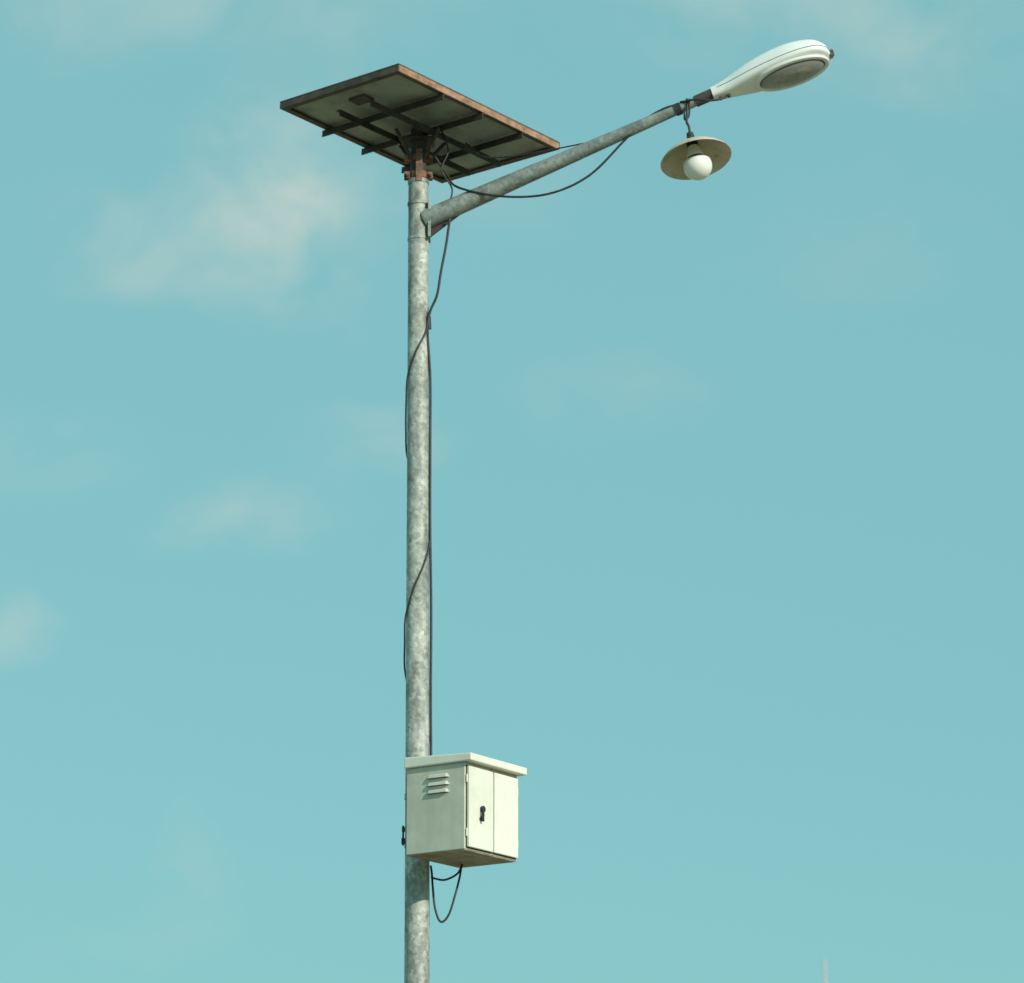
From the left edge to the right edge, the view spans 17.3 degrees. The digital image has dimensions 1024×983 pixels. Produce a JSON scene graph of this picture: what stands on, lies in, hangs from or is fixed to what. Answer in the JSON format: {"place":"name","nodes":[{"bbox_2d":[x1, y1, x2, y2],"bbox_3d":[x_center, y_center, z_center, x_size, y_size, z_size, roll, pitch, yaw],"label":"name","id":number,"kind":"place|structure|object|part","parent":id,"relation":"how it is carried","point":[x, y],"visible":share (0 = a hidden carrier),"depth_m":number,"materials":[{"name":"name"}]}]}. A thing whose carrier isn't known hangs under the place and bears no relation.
{"place":"outdoors","nodes":[
{"label":"outdoors","id":0,"kind":"place"},
{"bbox_2d":[0,0,1023,982],"label":"sky","id":1,"kind":"structure","parent":0,"point":[727,466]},
{"label":"ground","id":2,"kind":"structure","parent":0,"visible":0},
{"bbox_2d":[404,39,834,982],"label":"street lamp","id":3,"kind":"object","parent":2,"relation":"on","point":[788,65],"visible":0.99,"depth_m":15.68,"materials":[{"name":"metal"}]},
{"bbox_2d":[280,63,559,182],"bbox_3d":[-0.440,-1.623,16.029,0.789,0.355,1.136,-13,-20,40],"label":"solar panel","id":4,"kind":"object","parent":3,"relation":"attached to","point":[383,112],"visible":1,"depth_m":15.96,"materials":[{"name":"paint"}]},
{"bbox_2d":[401,753,526,867],"bbox_3d":[-0.258,1.430,15.075,0.489,0.441,0.445,-10,-18,33],"label":"electrical cabinet","id":5,"kind":"object","parent":3,"relation":"attached to","point":[462,808],"visible":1,"depth_m":14.91,"materials":[{"name":"metal"}]},
{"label":"doors","id":6,"kind":"part","parent":5,"relation":"part of","materials":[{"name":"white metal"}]},
{"bbox_2d":[403,95,726,922],"bbox_3d":[0.263,0.044,15.431,1.538,3.855,0.159,-3,-16,10],"label":"power cable","id":7,"kind":"object","parent":3,"relation":"attached to","point":[451,183],"visible":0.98,"depth_m":15.67,"materials":[{"name":"black rubber"}]},
{"bbox_2d":[661,98,731,180],"bbox_3d":[0.858,-1.652,15.719,0.333,0.424,0.330,0,-16,-2],"label":"pendant lamp","id":8,"kind":"object","parent":3,"relation":"hanging from","point":[693,157],"visible":1,"depth_m":15.71,"materials":[{"name":"white metal"}]},
{"bbox_2d":[824,959,825,982],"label":"antenna mast","id":9,"kind":"object","parent":2,"relation":"on","point":[824,971],"visible":1,"depth_m":60.06,"materials":[{"name":"metal"}]}
]}

